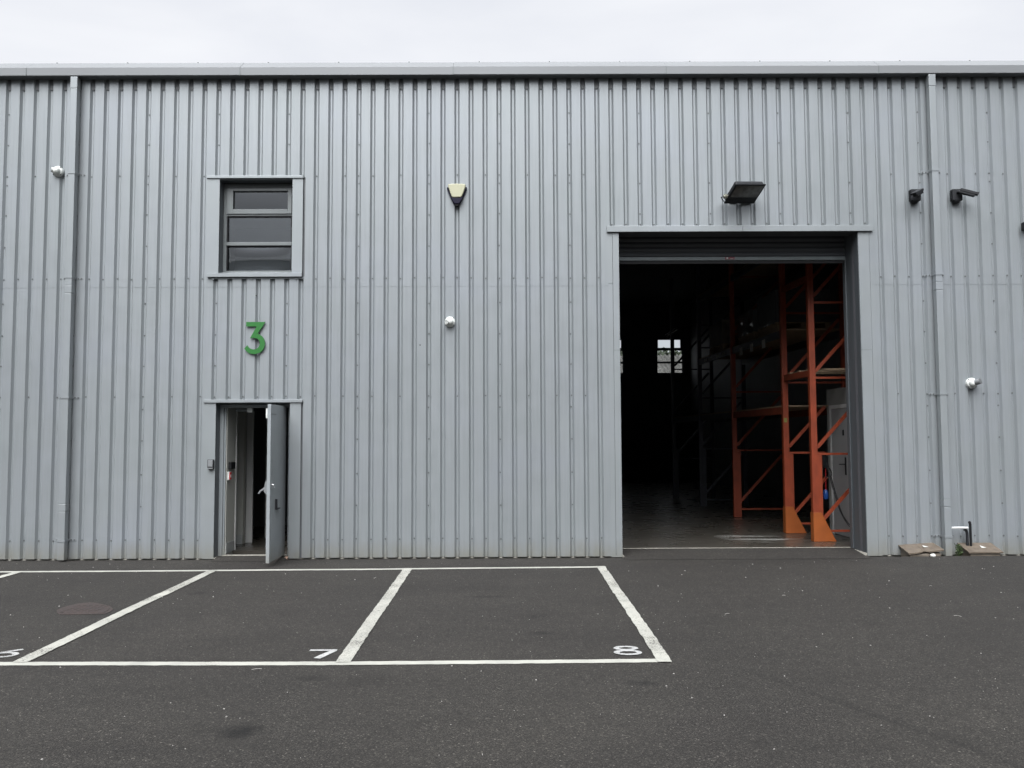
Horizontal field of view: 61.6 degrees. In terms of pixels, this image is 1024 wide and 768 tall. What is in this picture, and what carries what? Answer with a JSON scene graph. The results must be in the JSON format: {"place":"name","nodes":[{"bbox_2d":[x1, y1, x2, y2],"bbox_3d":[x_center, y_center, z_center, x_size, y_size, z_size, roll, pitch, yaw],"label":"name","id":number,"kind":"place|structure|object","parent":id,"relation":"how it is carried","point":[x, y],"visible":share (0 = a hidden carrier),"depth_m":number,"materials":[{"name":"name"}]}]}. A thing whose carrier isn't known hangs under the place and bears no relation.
{"place":"outdoors","nodes":[
{"label":"outdoors","id":0,"kind":"place"},
{"bbox_2d":[0,555,1023,767],"bbox_3d":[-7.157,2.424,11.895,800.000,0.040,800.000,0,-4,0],"label":"ground","id":1,"kind":"structure","parent":0,"point":[404,716],"depth_m":6.25,"materials":[{"name":"grey asphalt"}]},
{"bbox_2d":[0,649,23,656],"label":"painted number","id":2,"kind":"object","parent":1,"relation":"on","point":[14,653],"visible":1,"depth_m":6.71,"materials":[{"name":"paint"}]},
{"bbox_2d":[57,602,112,614],"bbox_3d":[-4.171,2.210,8.484,0.577,0.009,0.613,0,-4,0],"label":"access cover","id":3,"kind":"object","parent":1,"relation":"on","point":[86,608],"visible":1,"depth_m":8.39,"materials":[{"name":"metal"}]},
{"bbox_2d":[211,556,287,560],"bbox_3d":[-3.607,2.410,11.889,1.020,0.028,0.360,0,-4,0],"label":"doorway ramp","id":4,"kind":"structure","parent":1,"relation":"on","point":[243,558],"depth_m":11.87,"materials":[{"name":"grey concrete"}]},
{"bbox_2d":[310,649,336,657],"bbox_3d":[-1.477,2.081,6.632,0.219,0.001,0.288,0,-4,0],"label":"painted number","id":5,"kind":"object","parent":1,"relation":"on","point":[330,651],"visible":1,"depth_m":6.70,"materials":[{"name":"paint"}]},
{"bbox_2d":[0,566,671,664],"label":"bay lines","id":6,"kind":"object","parent":1,"relation":"on","point":[351,649],"visible":1,"depth_m":7.10,"materials":[{"name":"paint"}]},
{"bbox_2d":[0,60,1023,562],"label":"warehouse","id":7,"kind":"structure","parent":1,"relation":"on","point":[366,404],"depth_m":12.16,"materials":[{"name":"metal"}]},
{"bbox_2d":[51,166,63,176],"bbox_3d":[-6.436,-3.014,12.143,0.148,0.148,0.122,0,-4,0],"label":"dome camera","id":8,"kind":"object","parent":7,"relation":"attached to","point":[57,171],"visible":1,"depth_m":12.14,"materials":[{"name":"white plastic"}]},
{"bbox_2d":[56,77,85,559],"bbox_3d":[-6.177,-0.966,12.004,0.280,6.768,0.140,0,-4,0],"label":"downpipe","id":9,"kind":"object","parent":7,"relation":"attached to","point":[69,278],"visible":1,"depth_m":11.95,"materials":[{"name":"grey metal"}]},
{"bbox_2d":[207,459,213,468],"bbox_3d":[-4.178,1.112,11.920,0.086,0.130,0.055,0,-4,0],"label":"key safe","id":10,"kind":"object","parent":7,"relation":"attached to","point":[210,463],"visible":1,"depth_m":11.90,"materials":[{"name":"grey plastic"}]},
{"bbox_2d":[227,472,231,479],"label":"call point","id":11,"kind":"structure","parent":7,"relation":"attached to","point":[229,475],"depth_m":12.20,"materials":[{"name":"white plastic"}]},
{"bbox_2d":[228,462,235,468],"bbox_3d":[-4.020,1.171,12.346,0.042,0.100,0.200,0,-4,0],"label":"wall sign","id":12,"kind":"object","parent":7,"relation":"attached to","point":[231,465],"visible":1,"depth_m":12.28,"materials":[{"name":"black plastic"}]},
{"bbox_2d":[244,322,264,353],"bbox_3d":[-3.599,-0.643,12.047,0.288,0.452,0.036,0,-4,0],"label":"house number","id":13,"kind":"object","parent":7,"relation":"attached to","point":[259,337],"visible":1,"depth_m":12.03,"materials":[{"name":"green plastic"}]},
{"bbox_2d":[223,184,292,271],"bbox_3d":[-3.629,-2.237,12.354,1.026,1.290,0.074,0,-4,0],"label":"window","id":14,"kind":"structure","parent":7,"relation":"in","point":[229,189],"depth_m":12.34,"materials":[{"name":"grey metal"}]},
{"bbox_2d":[258,404,285,562],"bbox_3d":[-3.232,1.326,11.664,0.223,2.068,0.885,0,-4,0],"label":"door","id":15,"kind":"structure","parent":7,"relation":"in","point":[275,485],"depth_m":11.52,"materials":[{"name":"paint"}]},
{"bbox_2d":[445,317,454,326],"bbox_3d":[-0.872,-0.875,12.024,0.148,0.148,0.131,0,-4,0],"label":"dome camera","id":16,"kind":"object","parent":7,"relation":"attached to","point":[449,321],"visible":1,"depth_m":12.01,"materials":[{"name":"white plastic"}]},
{"bbox_2d":[447,184,466,206],"bbox_3d":[-0.779,-2.669,12.159,0.285,0.317,0.089,0,-4,0],"label":"alarm box","id":17,"kind":"object","parent":7,"relation":"attached to","point":[456,192],"visible":1,"depth_m":12.12,"materials":[{"name":"beige plastic"}]},
{"bbox_2d":[620,340,623,372],"bbox_3d":[3.862,-1.072,33.768,1.020,1.330,0.060,0,-4,0],"label":"rear window","id":18,"kind":"structure","parent":7,"relation":"in","point":[621,349],"depth_m":33.77,"materials":[{"name":"grey glass"}]},
{"bbox_2d":[657,340,682,372],"bbox_3d":[6.192,-1.082,33.778,1.020,1.330,0.060,0,-4,0],"label":"rear window","id":19,"kind":"structure","parent":7,"relation":"in","point":[681,348],"depth_m":33.78,"materials":[{"name":"grey glass"}]},
{"bbox_2d":[721,181,765,203],"bbox_3d":[3.201,-2.668,12.034,0.560,0.271,0.460,1,-4,-17],"label":"floodlight","id":20,"kind":"object","parent":7,"relation":"attached to","point":[744,192],"visible":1,"depth_m":11.95,"materials":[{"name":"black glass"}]},
{"bbox_2d":[908,188,923,203],"bbox_3d":[5.682,-2.659,12.066,0.190,0.204,0.362,-2,-4,21],"label":"security camera","id":21,"kind":"object","parent":7,"relation":"attached to","point":[914,196],"visible":1,"depth_m":12.13,"materials":[{"name":"black plastic"}]},
{"bbox_2d":[921,74,953,555],"bbox_3d":[5.976,-1.017,12.052,0.280,6.768,0.140,0,-4,0],"label":"downpipe","id":22,"kind":"object","parent":7,"relation":"attached to","point":[942,393],"visible":1,"depth_m":12.00,"materials":[{"name":"grey metal"}]},
{"bbox_2d":[952,527,967,528],"bbox_3d":[6.143,1.980,11.866,0.236,0.033,0.152,0,-4,0],"label":"overflow pipe","id":23,"kind":"object","parent":7,"relation":"attached to","point":[959,527],"visible":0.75,"depth_m":11.79,"materials":[{"name":"white plastic"}]},
{"bbox_2d":[950,188,978,203],"bbox_3d":[6.375,-2.658,12.118,0.347,0.204,0.196,-1,-4,18],"label":"security camera","id":24,"kind":"object","parent":7,"relation":"attached to","point":[956,196],"visible":1,"depth_m":12.14,"materials":[{"name":"black plastic"}]},
{"bbox_2d":[966,378,981,387],"bbox_3d":[6.446,-0.016,11.979,0.166,0.148,0.168,0,-4,0],"label":"dome camera","id":25,"kind":"object","parent":7,"relation":"attached to","point":[972,383],"visible":1,"depth_m":11.98,"materials":[{"name":"white plastic"}]},
{"bbox_2d":[10,560,1018,759],"bbox_3d":[-0.643,2.095,7.181,18.000,0.046,8.856,0,-4,0],"label":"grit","id":26,"kind":"object","parent":1,"relation":"on","point":[556,656],"visible":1,"depth_m":7.17,"materials":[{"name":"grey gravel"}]},
{"bbox_2d":[614,646,641,654],"bbox_3d":[0.893,2.075,6.697,0.219,0.001,0.292,0,-4,0],"label":"painted number","id":27,"kind":"object","parent":1,"relation":"on","point":[619,649],"visible":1,"depth_m":6.69,"materials":[{"name":"paint"}]},
{"bbox_2d":[620,347,681,355],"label":"treeline","id":28,"kind":"object","parent":1,"relation":"on","point":[662,353],"visible":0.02,"depth_m":71.13,"materials":[{"name":"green plant"}]},
{"bbox_2d":[620,354,681,372],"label":"neighbouring shed","id":29,"kind":"structure","parent":1,"relation":"on","point":[664,368],"depth_m":50.28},
{"bbox_2d":[623,548,871,559],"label":"loading ramp","id":30,"kind":"structure","parent":1,"relation":"on","point":[741,553],"depth_m":12.04,"materials":[{"name":"grey concrete"}]},
{"bbox_2d":[899,543,943,556],"bbox_3d":[5.594,2.294,11.755,0.478,0.209,0.300,0,-4,0],"label":"meter box","id":31,"kind":"object","parent":1,"relation":"on","point":[921,549],"visible":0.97,"depth_m":11.70,"materials":[{"name":"beige concrete"}]},
{"bbox_2d":[955,544,963,555],"bbox_3d":[6.109,2.280,11.755,0.116,0.196,0.145,0,-4,0],"label":"weed","id":32,"kind":"object","parent":1,"relation":"on","point":[958,548],"visible":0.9,"depth_m":11.74,"materials":[{"name":"green plant"}]},
{"bbox_2d":[963,529,968,545],"bbox_3d":[6.255,2.183,11.829,0.065,0.393,0.038,0,-4,0],"label":"bent pipe","id":33,"kind":"object","parent":1,"relation":"on","point":[967,537],"visible":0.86,"depth_m":11.82,"materials":[{"name":"grey metal"}]},
{"bbox_2d":[968,521,971,545],"bbox_3d":[6.299,2.131,11.812,0.042,0.495,0.036,0,-4,0],"label":"standpipe","id":34,"kind":"object","parent":1,"relation":"on","point":[970,532],"visible":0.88,"depth_m":11.81,"materials":[{"name":"black plastic"}]},
{"bbox_2d":[957,543,1002,555],"bbox_3d":[6.404,2.292,11.758,0.468,0.205,0.300,0,-4,0],"label":"meter box","id":35,"kind":"object","parent":1,"relation":"on","point":[982,549],"visible":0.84,"depth_m":11.69,"materials":[{"name":"beige concrete"}]},
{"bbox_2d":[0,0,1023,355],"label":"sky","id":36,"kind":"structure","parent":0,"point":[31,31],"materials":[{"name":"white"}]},
{"bbox_2d":[232,479,849,554],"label":"floor","id":37,"kind":"structure","parent":0,"point":[655,514],"depth_m":16.23,"materials":[{"name":"concrete"}]},
{"bbox_2d":[669,263,849,541],"bbox_3d":[4.970,-0.206,18.086,1.143,5.840,9.539,0,-4,-2],"label":"pallet rack","id":38,"kind":"object","parent":37,"relation":"on","point":[742,283],"visible":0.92,"depth_m":16.94,"materials":[{"name":"orange metal"}]},
{"bbox_2d":[757,290,831,336],"bbox_3d":[5.044,-1.247,15.430,0.985,0.703,1.133,0,-4,0],"label":"wrapped pallet","id":39,"kind":"object","parent":38,"relation":"on","point":[768,312],"visible":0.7,"depth_m":14.90,"materials":[{"name":"grey"}]},
{"bbox_2d":[822,455,849,526],"bbox_3d":[5.128,1.689,13.430,0.484,1.225,0.322,0,-4,0],"label":"extension lead","id":40,"kind":"object","parent":38,"relation":"hanging from","point":[825,464],"visible":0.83,"depth_m":13.53,"materials":[{"name":"plastic"}]},
{"bbox_2d":[826,387,849,537],"bbox_3d":[6.169,1.240,13.657,1.804,2.393,1.770,0,-4,0],"label":"partition room","id":41,"kind":"object","parent":37,"relation":"on","point":[837,437],"visible":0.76,"depth_m":14.05,"materials":[{"name":"black plastic"}]},
{"bbox_2d":[831,408,849,536],"bbox_3d":[5.308,1.416,13.832,0.083,2.045,0.948,0,-4,0],"label":"door","id":42,"kind":"structure","parent":41,"relation":"in","point":[839,436],"depth_m":13.96,"materials":[{"name":"grey metal"}]},
{"bbox_2d":[737,309,758,343],"bbox_3d":[5.010,-1.102,16.722,0.986,0.577,1.134,0,-4,0],"label":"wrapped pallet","id":43,"kind":"object","parent":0,"point":[747,328],"visible":0.4,"depth_m":16.56,"materials":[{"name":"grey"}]}
]}

